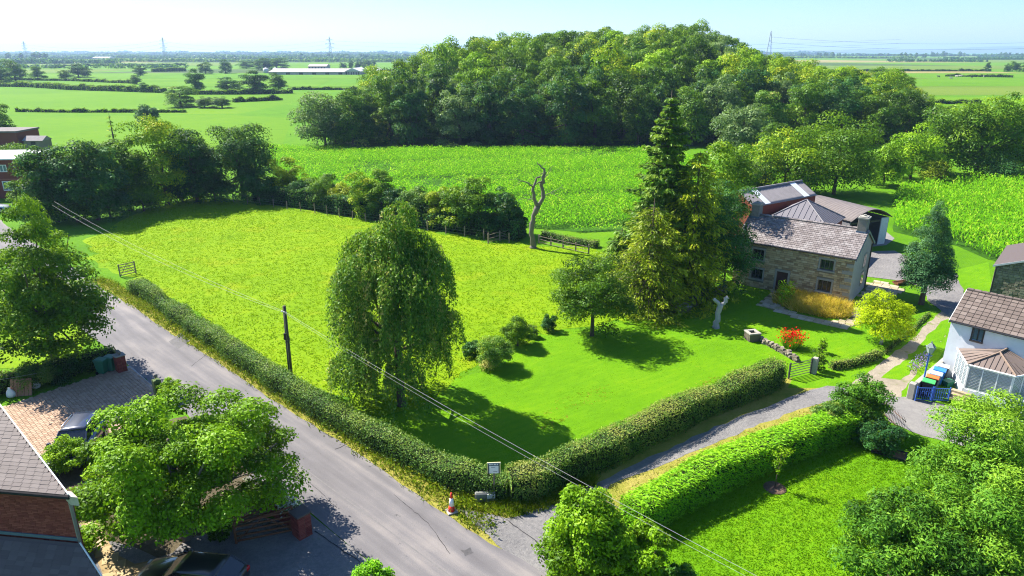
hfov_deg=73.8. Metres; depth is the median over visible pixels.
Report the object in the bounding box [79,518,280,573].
yard ground
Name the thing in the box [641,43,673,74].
woodland tree
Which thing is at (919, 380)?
yard wall
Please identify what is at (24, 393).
timber pallet
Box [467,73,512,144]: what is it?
woodland tree
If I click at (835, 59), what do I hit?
field
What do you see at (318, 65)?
barn
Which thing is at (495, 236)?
rail fence
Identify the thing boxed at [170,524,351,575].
gravel driveway
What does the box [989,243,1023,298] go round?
stone barn
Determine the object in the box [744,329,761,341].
stone well head
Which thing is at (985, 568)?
elder bush
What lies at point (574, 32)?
woodland tree
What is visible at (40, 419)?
paved drive
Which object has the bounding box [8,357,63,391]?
garden shrub
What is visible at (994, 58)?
woodland
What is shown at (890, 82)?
woodland tree
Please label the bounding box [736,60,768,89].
woodland tree
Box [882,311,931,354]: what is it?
lawn edge hedge
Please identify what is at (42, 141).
garden shed
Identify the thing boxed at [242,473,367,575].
pavement
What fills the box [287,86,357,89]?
field hedge
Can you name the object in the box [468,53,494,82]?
woodland tree
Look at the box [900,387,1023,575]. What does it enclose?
ash tree
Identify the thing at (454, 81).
woodland tree
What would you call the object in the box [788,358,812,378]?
metal gate
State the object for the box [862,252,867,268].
window
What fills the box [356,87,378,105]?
woodland tree
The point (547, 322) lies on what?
rhododendron
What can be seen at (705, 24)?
woodland tree
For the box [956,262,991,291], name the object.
lawn
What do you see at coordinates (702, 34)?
woodland tree
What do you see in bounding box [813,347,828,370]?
garden shrub
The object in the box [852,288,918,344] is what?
golden tree
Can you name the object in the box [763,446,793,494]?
sapling
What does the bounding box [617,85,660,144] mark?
woodland tree
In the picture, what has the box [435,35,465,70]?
woodland tree
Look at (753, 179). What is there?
broadleaf tree
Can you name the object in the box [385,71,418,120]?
woodland tree
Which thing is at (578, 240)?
boundary hedge
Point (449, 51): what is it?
woodland tree
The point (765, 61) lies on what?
woodland tree
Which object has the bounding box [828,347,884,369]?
lawn edge hedge
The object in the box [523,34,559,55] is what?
woodland tree
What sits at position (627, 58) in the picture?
woodland tree
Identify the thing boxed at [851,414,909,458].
ivy bush
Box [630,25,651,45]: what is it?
woodland tree
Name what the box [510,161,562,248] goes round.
dead tree
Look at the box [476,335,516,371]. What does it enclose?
rhododendron
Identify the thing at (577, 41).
woodland tree
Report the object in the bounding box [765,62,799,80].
woodland tree
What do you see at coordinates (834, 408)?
hawthorn bush
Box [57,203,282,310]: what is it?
overhead cable
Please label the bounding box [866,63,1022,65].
field
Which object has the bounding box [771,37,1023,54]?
power lines
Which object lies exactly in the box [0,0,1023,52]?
sky
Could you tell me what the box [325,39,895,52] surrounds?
power lines
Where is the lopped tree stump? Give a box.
[712,296,728,328]
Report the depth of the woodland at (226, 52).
4073.55 m
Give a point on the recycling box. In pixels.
(948, 382)
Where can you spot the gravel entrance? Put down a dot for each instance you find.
(514, 540)
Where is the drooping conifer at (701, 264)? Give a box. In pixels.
[646,152,740,318]
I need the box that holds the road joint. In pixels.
[296,462,450,575]
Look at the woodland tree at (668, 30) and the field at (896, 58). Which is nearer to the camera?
the woodland tree at (668, 30)
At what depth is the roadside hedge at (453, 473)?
38.17 m
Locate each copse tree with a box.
[983,62,991,71]
[1003,63,1011,71]
[1009,61,1018,71]
[1013,63,1022,71]
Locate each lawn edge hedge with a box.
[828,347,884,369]
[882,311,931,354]
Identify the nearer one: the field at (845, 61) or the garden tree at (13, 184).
the garden tree at (13, 184)
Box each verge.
[93,279,488,535]
[611,404,821,496]
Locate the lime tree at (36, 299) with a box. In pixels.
[0,192,120,363]
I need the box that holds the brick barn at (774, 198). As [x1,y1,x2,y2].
[723,180,816,230]
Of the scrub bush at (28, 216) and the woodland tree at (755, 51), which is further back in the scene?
the woodland tree at (755, 51)
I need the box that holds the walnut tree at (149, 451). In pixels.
[66,381,312,552]
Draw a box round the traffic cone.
[446,492,457,514]
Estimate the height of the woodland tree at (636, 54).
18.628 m
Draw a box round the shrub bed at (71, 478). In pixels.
[53,416,267,557]
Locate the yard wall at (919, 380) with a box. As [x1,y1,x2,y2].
[915,358,943,396]
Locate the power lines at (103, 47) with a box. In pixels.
[24,42,160,54]
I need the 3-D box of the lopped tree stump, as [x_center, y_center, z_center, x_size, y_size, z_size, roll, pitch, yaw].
[15.762,1.929,51.895,1.236,2.873,0.650,0,19,0]
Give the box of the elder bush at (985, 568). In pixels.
[870,500,1023,575]
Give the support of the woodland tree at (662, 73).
on the woodland floor at (424, 141)
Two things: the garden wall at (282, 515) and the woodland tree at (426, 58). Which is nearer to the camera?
the garden wall at (282, 515)
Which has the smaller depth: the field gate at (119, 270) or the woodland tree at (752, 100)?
the field gate at (119, 270)
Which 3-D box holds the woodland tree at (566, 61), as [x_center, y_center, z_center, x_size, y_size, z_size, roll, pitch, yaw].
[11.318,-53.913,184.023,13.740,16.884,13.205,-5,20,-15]
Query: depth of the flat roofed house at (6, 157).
97.73 m
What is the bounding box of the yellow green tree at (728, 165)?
[690,139,756,227]
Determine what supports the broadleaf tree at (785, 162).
on the ground at (880, 197)
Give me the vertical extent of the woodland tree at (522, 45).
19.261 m
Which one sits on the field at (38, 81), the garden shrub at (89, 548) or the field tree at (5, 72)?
the field tree at (5, 72)
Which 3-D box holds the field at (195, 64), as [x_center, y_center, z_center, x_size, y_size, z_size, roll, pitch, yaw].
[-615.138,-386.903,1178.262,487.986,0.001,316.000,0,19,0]
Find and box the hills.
[772,46,1023,52]
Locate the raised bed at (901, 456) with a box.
[871,446,907,461]
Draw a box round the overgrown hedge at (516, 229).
[251,185,527,241]
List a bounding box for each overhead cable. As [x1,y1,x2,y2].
[54,206,275,309]
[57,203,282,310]
[284,311,755,575]
[288,315,744,575]
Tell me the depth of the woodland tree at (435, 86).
157.65 m
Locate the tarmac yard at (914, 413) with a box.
[881,396,1012,446]
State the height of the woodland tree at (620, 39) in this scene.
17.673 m
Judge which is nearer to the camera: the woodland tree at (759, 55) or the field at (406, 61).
the woodland tree at (759, 55)
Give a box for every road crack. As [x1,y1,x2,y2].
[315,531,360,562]
[395,495,449,553]
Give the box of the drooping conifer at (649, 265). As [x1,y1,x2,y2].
[604,199,705,329]
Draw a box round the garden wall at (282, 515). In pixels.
[267,502,296,527]
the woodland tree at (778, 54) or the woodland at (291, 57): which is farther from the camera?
the woodland at (291, 57)
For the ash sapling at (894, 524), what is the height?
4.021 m
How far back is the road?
32.79 m
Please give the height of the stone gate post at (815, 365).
1.150 m
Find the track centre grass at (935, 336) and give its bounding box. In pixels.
[881,319,950,379]
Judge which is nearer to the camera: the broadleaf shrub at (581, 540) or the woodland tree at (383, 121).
the broadleaf shrub at (581, 540)
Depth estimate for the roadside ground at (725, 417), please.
37.91 m
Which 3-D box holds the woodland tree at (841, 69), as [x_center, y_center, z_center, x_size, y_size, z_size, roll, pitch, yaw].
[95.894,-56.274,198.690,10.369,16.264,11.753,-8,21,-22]
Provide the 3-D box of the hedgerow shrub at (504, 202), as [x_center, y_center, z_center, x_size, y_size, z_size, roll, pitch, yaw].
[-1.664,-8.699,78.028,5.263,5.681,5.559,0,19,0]
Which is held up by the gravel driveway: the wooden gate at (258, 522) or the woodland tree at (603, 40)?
the wooden gate at (258, 522)
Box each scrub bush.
[14,196,65,224]
[47,192,98,223]
[82,188,134,221]
[124,182,170,210]
[158,180,201,201]
[193,169,233,203]
[236,165,278,205]
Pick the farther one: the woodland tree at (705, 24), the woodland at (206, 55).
the woodland at (206, 55)
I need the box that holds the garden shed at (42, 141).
[22,136,51,149]
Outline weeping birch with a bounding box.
[323,200,467,427]
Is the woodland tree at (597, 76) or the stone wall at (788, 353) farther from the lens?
the woodland tree at (597, 76)
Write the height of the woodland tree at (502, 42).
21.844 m
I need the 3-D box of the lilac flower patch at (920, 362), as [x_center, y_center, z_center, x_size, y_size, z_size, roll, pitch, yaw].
[27.550,4.990,45.832,3.828,0.575,1.315,-18,26,-42]
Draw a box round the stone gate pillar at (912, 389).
[906,381,917,399]
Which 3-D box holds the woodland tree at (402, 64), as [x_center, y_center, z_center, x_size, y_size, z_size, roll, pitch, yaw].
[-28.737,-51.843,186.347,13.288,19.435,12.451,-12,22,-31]
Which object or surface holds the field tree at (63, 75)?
on the field at (38, 81)
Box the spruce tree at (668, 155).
[608,94,714,304]
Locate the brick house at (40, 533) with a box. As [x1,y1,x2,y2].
[0,404,101,575]
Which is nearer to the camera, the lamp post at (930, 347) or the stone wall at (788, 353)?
the lamp post at (930, 347)
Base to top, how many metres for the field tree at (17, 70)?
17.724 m
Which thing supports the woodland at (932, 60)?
on the ground at (880, 197)
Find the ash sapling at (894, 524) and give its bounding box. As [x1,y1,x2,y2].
[827,482,981,575]
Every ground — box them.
[0,53,1023,559]
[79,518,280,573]
[425,378,833,575]
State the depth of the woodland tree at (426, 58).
204.90 m
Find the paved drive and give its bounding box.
[2,368,154,457]
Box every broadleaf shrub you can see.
[531,482,630,575]
[607,517,674,575]
[662,562,697,575]
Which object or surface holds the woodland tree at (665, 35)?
on the woodland floor at (424, 141)
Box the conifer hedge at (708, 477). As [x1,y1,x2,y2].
[617,404,864,528]
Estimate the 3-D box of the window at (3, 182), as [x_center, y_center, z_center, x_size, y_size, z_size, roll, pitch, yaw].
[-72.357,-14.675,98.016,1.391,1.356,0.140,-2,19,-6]
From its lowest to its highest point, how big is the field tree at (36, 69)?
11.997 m
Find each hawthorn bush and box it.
[807,400,851,425]
[827,371,899,423]
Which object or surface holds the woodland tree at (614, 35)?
on the woodland floor at (424, 141)
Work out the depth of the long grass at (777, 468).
33.98 m
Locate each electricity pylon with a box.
[160,38,168,62]
[325,37,333,62]
[766,31,771,57]
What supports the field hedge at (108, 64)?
on the ground at (880, 197)
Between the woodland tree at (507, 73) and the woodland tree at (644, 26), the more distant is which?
the woodland tree at (644, 26)
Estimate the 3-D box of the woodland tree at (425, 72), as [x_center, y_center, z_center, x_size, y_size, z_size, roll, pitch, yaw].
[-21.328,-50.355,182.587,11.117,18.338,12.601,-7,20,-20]
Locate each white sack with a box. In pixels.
[6,387,15,397]
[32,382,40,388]
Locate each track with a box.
[527,386,850,513]
[848,307,955,396]
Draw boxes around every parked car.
[0,204,10,212]
[46,410,108,470]
[136,548,249,575]
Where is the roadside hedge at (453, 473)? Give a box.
[124,277,509,503]
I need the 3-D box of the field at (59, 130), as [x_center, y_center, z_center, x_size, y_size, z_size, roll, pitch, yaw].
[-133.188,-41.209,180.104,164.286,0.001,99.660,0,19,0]
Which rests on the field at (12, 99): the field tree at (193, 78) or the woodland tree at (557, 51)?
the field tree at (193, 78)
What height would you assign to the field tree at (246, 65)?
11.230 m
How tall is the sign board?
2.145 m
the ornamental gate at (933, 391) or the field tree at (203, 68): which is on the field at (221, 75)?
the field tree at (203, 68)
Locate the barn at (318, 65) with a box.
[308,64,329,67]
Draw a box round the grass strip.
[788,310,948,396]
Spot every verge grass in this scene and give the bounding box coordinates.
[449,471,600,518]
[609,409,812,495]
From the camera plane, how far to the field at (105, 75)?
605.22 m
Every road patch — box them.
[169,334,189,348]
[461,548,472,555]
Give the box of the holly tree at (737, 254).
[705,226,752,279]
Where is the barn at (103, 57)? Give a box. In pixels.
[92,57,114,58]
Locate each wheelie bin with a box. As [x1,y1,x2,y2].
[92,357,107,374]
[103,354,114,370]
[919,377,935,396]
[926,373,939,386]
[929,370,943,387]
[933,366,946,384]
[937,362,949,378]
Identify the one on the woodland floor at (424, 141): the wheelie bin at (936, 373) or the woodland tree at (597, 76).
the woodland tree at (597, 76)
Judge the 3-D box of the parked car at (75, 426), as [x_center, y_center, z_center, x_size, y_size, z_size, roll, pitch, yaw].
[-22.778,7.958,35.688,2.200,1.637,4.340,-4,19,-11]
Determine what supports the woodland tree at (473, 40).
on the woodland floor at (424, 141)
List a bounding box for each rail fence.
[487,230,507,243]
[538,234,589,253]
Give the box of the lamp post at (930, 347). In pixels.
[921,341,935,389]
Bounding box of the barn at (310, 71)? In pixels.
[269,68,350,74]
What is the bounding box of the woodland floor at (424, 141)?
[327,121,916,145]
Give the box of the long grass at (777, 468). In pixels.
[694,437,848,506]
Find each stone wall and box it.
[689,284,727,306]
[760,336,799,361]
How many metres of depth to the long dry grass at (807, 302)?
55.72 m
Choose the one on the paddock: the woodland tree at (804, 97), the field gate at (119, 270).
the field gate at (119, 270)
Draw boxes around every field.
[0,89,322,114]
[0,115,291,155]
[2,63,236,65]
[7,73,202,77]
[8,69,133,72]
[10,80,64,82]
[14,66,261,68]
[57,79,330,86]
[95,69,272,72]
[146,73,313,77]
[229,63,393,65]
[245,66,393,68]
[269,148,697,232]
[283,60,422,62]
[311,74,368,77]
[330,82,366,85]
[784,58,897,59]
[795,56,981,57]
[796,60,914,61]
[796,63,951,65]
[822,66,868,68]
[828,69,1012,72]
[847,66,1023,68]
[850,58,1000,59]
[858,60,1023,62]
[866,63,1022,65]
[891,179,1023,260]
[906,73,1023,78]
[906,79,1023,85]
[915,73,1023,78]
[916,86,1023,94]
[930,97,1023,106]
[936,56,1015,57]
[952,69,1023,72]
[959,63,1023,64]
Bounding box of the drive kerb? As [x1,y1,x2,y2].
[127,366,151,388]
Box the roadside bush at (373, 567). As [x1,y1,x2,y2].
[351,557,394,575]
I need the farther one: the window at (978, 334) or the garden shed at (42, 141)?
the garden shed at (42, 141)
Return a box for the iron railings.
[883,403,905,427]
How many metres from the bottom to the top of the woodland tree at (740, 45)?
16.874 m
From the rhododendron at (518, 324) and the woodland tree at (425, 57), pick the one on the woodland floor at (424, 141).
the woodland tree at (425, 57)
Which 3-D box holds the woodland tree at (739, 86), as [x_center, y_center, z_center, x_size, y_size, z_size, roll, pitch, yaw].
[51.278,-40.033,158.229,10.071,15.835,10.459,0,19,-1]
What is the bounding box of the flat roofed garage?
[0,127,39,147]
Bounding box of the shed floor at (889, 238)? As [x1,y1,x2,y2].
[873,233,893,245]
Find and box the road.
[0,220,544,575]
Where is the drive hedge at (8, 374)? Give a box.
[0,344,115,395]
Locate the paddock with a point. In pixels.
(506, 283)
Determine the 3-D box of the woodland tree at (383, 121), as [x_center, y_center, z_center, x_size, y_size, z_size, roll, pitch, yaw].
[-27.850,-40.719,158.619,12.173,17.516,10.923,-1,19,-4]
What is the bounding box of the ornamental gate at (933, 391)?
[914,386,951,401]
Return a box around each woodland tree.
[320,113,345,143]
[343,87,382,143]
[356,64,381,88]
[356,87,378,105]
[358,64,390,103]
[361,71,397,112]
[366,74,412,142]
[368,82,396,136]
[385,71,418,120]
[387,66,433,144]
[387,84,423,137]
[389,58,414,75]
[393,61,414,122]
[404,55,429,84]
[413,63,450,138]
[415,44,432,69]
[417,64,448,120]
[418,53,435,65]
[418,59,456,139]
[422,51,456,69]
[427,42,464,85]
[430,54,458,85]
[432,87,482,146]
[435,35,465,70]
[442,75,458,109]
[448,60,487,84]
[453,80,483,138]
[454,50,493,121]
[454,78,493,141]
[456,36,486,69]
[456,40,492,71]
[457,40,476,53]
[466,46,485,72]
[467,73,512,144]
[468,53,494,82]
[476,36,507,59]
[479,67,520,137]
[483,67,508,95]
[488,38,511,72]
[488,48,507,67]
[495,30,513,46]
[496,47,530,87]
[497,75,541,139]
[499,32,539,63]
[500,83,547,145]
[502,31,522,48]
[509,37,549,78]
[512,60,550,130]
[514,40,535,60]
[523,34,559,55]
[530,65,568,139]
[535,45,562,81]
[537,53,568,104]
[537,56,574,99]
[537,65,591,145]
[540,31,552,49]
[540,44,565,58]
[542,32,562,45]
[543,30,573,53]
[548,66,582,114]
[554,71,601,143]
[562,32,587,53]
[563,30,584,40]
[563,33,606,64]
[563,37,603,75]
[567,79,620,144]
[572,35,592,51]
[574,49,610,89]
[582,30,592,36]
[583,40,648,132]
[585,29,607,60]
[585,66,611,133]
[592,37,618,67]
[599,26,610,39]
[601,29,627,50]
[601,69,646,139]
[602,52,631,87]
[609,34,634,51]
[616,34,645,77]
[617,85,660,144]
[619,47,657,85]
[630,23,677,60]
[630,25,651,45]
[630,47,677,101]
[636,32,672,76]
[638,64,684,125]
[639,85,679,141]
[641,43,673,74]
[647,64,687,100]
[657,27,674,40]
[659,45,696,87]
[664,28,693,63]
[666,90,700,137]
[670,84,714,144]
[672,22,695,35]
[672,32,720,85]
[672,44,700,67]
[674,24,699,54]
[679,25,704,44]
[681,66,724,135]
[692,18,712,36]
[692,53,732,76]
[692,64,722,102]
[697,34,729,55]
[699,74,748,143]
[703,35,730,54]
[705,43,736,73]
[706,30,724,44]
[711,67,759,125]
[714,80,755,137]
[717,45,763,105]
[720,35,741,48]
[724,38,736,52]
[730,53,768,71]
[733,54,762,81]
[735,42,750,50]
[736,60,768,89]
[743,66,782,106]
[747,49,766,62]
[748,90,792,137]
[749,89,776,125]
[759,55,772,70]
[764,57,805,113]
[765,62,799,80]
[765,72,796,135]
[767,56,797,89]
[770,52,783,61]
[785,77,829,144]
[786,81,818,136]
[787,57,795,63]
[796,65,828,85]
[797,62,824,73]
[798,67,832,92]
[801,58,819,70]
[809,77,859,133]
[813,82,863,144]
[816,65,833,79]
[817,71,836,83]
[826,71,855,86]
[832,66,869,82]
[833,66,854,82]
[836,89,875,137]
[845,73,872,129]
[849,68,870,85]
[856,82,905,143]
[858,71,905,136]
[858,73,900,122]
[861,70,894,87]
[869,65,885,71]
[877,90,921,138]
[885,87,935,144]
[887,67,914,88]
[891,81,908,93]
[899,73,916,86]
[907,84,924,94]
[908,100,940,135]
[913,110,950,134]
[921,94,933,101]
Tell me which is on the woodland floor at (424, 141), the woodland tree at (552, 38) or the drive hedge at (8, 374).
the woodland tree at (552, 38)
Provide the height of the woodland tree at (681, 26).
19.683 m
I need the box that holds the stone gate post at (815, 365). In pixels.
[811,356,818,374]
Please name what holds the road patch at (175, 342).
on the road
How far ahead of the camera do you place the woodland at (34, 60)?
1194.23 m
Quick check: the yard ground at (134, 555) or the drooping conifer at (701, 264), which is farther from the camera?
the drooping conifer at (701, 264)
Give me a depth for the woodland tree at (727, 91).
150.24 m
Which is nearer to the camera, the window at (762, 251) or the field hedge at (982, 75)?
the window at (762, 251)
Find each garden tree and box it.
[0,141,29,149]
[3,178,30,204]
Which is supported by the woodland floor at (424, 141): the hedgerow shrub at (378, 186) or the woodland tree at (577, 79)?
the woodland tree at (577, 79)
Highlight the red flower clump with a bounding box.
[777,327,809,349]
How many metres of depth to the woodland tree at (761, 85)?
163.16 m
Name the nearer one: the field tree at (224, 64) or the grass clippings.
the grass clippings
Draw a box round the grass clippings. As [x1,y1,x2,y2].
[530,377,717,428]
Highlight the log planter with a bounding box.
[892,280,905,284]
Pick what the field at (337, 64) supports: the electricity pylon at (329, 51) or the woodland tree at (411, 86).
the electricity pylon at (329, 51)
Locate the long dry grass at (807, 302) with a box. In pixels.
[768,285,859,318]
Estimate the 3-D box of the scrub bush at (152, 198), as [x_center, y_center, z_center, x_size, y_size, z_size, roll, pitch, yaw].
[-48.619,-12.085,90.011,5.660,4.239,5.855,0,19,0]
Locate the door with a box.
[775,271,787,290]
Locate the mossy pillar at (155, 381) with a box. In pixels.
[151,374,160,396]
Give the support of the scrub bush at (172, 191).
on the paddock
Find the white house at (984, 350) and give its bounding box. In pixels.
[942,288,1023,408]
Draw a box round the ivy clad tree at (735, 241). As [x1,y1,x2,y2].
[674,179,765,297]
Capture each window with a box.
[0,165,6,171]
[2,181,13,190]
[748,266,764,281]
[749,246,765,261]
[814,277,833,294]
[817,257,835,273]
[859,270,863,285]
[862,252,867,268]
[969,323,984,343]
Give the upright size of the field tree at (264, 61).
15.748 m
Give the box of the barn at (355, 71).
[345,67,363,74]
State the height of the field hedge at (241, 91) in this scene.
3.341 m
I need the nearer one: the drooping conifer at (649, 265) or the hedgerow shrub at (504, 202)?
the drooping conifer at (649, 265)
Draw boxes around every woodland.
[0,51,424,54]
[0,52,433,55]
[0,55,422,58]
[0,57,120,63]
[0,57,393,61]
[0,62,187,68]
[1,50,830,54]
[1,53,420,56]
[142,56,420,59]
[763,53,1019,55]
[767,55,915,57]
[886,58,987,61]
[938,56,1023,59]
[977,55,1023,57]
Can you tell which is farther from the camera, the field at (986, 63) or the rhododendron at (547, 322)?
the field at (986, 63)
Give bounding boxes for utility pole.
[281,305,292,372]
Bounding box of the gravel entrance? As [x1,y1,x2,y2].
[460,509,558,575]
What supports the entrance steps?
on the ground at (880, 197)
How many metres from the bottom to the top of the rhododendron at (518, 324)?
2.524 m
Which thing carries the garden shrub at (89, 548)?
on the yard ground at (134, 555)
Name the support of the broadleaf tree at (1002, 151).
on the ground at (880, 197)
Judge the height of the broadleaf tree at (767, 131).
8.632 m
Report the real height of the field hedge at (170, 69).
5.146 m
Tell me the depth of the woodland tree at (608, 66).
163.50 m
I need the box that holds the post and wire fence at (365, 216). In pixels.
[206,193,509,242]
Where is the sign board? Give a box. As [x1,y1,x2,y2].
[487,462,500,491]
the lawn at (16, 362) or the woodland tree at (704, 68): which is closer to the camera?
the lawn at (16, 362)
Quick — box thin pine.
[105,112,120,151]
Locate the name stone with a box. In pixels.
[475,491,494,502]
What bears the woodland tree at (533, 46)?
on the woodland floor at (424, 141)
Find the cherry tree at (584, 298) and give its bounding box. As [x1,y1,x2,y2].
[545,253,643,337]
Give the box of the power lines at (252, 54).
[164,41,325,54]
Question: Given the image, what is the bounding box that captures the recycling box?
[942,378,955,386]
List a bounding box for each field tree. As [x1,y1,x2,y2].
[0,58,29,81]
[0,65,13,82]
[0,103,16,126]
[28,66,48,78]
[56,70,69,78]
[64,64,94,77]
[130,75,141,83]
[132,65,147,75]
[139,82,148,91]
[161,86,199,106]
[183,68,205,89]
[194,96,215,107]
[197,62,214,73]
[209,96,231,107]
[214,77,242,90]
[218,59,232,73]
[235,60,254,68]
[237,70,271,90]
[250,58,272,69]
[268,73,287,90]
[269,57,289,67]
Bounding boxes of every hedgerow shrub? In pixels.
[267,156,308,186]
[285,177,315,194]
[303,173,339,204]
[327,181,359,200]
[344,170,379,219]
[362,169,394,213]
[378,186,409,217]
[398,185,433,223]
[423,186,453,227]
[435,185,471,227]
[454,175,499,238]
[476,186,519,229]
[508,206,527,224]
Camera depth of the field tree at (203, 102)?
255.21 m
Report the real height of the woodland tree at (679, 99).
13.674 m
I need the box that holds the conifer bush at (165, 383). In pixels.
[155,376,181,399]
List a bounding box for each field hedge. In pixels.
[0,80,166,92]
[9,77,134,83]
[14,107,185,112]
[45,62,184,65]
[151,67,185,71]
[171,88,292,94]
[232,94,282,101]
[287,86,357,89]
[837,68,991,70]
[934,98,982,103]
[945,73,1013,77]
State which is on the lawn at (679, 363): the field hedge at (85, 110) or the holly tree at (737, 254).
the holly tree at (737, 254)
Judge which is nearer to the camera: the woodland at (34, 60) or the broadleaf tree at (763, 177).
the broadleaf tree at (763, 177)
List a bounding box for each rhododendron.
[461,340,480,358]
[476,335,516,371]
[499,315,536,345]
[541,313,557,330]
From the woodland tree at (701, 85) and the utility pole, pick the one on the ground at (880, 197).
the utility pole
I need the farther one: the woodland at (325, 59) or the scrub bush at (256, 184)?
the woodland at (325, 59)
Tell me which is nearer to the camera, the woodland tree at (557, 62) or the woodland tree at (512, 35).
the woodland tree at (557, 62)
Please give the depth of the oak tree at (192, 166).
92.70 m
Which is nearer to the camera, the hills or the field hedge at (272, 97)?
the field hedge at (272, 97)
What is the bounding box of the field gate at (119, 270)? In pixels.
[117,261,136,276]
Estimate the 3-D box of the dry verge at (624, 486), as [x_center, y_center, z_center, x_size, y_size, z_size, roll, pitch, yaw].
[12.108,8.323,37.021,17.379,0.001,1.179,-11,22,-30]
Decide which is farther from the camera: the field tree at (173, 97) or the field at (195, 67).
the field at (195, 67)
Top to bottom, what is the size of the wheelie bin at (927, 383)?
1.075 m
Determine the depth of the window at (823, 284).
57.61 m
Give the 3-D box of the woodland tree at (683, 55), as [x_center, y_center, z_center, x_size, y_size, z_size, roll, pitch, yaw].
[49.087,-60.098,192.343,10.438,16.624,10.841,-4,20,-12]
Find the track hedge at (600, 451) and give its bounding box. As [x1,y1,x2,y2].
[504,355,788,502]
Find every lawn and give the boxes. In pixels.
[0,291,92,367]
[370,282,917,471]
[636,436,1023,575]
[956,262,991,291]
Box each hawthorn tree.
[286,91,349,144]
[324,88,375,146]
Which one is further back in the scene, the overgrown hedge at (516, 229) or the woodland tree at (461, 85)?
the woodland tree at (461, 85)
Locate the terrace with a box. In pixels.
[756,280,904,329]
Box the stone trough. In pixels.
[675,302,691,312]
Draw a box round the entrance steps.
[946,388,971,400]
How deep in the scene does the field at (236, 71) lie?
727.44 m
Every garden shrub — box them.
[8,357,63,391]
[41,433,93,475]
[46,354,93,386]
[73,477,103,493]
[83,531,95,551]
[93,429,126,471]
[206,520,232,542]
[527,323,538,336]
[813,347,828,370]
[818,338,827,352]
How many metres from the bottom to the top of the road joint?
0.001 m
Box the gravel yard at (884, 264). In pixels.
[867,251,963,314]
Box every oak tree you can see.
[90,138,156,210]
[112,113,195,205]
[161,128,233,202]
[192,122,278,201]
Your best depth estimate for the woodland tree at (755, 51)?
205.76 m
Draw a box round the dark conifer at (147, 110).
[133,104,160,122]
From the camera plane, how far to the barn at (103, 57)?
1837.98 m
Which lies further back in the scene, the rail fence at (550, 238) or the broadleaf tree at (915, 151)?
the broadleaf tree at (915, 151)
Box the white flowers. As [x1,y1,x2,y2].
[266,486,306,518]
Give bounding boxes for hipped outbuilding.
[772,199,845,224]
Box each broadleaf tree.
[6,143,89,221]
[45,138,133,219]
[709,103,770,161]
[715,150,766,194]
[745,126,835,192]
[745,159,777,186]
[754,122,791,160]
[787,108,889,194]
[862,143,910,185]
[890,121,948,182]
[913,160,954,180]
[917,106,994,175]
[948,91,1023,175]
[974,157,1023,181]
[983,95,1023,169]
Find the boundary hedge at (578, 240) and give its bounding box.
[540,229,599,248]
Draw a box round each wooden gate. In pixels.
[228,489,269,525]
[232,505,292,543]
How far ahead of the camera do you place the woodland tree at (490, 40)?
208.34 m
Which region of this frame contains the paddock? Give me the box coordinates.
[83,197,644,418]
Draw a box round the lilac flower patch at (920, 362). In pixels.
[907,351,931,370]
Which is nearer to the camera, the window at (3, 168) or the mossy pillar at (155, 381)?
the mossy pillar at (155, 381)
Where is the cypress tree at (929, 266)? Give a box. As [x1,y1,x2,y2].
[896,199,958,304]
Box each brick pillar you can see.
[112,350,127,372]
[288,504,312,540]
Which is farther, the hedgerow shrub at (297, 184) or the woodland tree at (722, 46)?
the woodland tree at (722, 46)
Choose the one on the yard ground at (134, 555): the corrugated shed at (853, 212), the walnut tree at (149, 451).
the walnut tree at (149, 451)
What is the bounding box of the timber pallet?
[10,378,31,396]
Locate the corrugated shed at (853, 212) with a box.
[815,195,891,243]
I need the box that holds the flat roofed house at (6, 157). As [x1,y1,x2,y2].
[0,150,50,197]
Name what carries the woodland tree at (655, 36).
on the woodland floor at (424, 141)
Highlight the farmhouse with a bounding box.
[733,201,874,302]
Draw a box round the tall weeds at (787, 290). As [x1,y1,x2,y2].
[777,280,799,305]

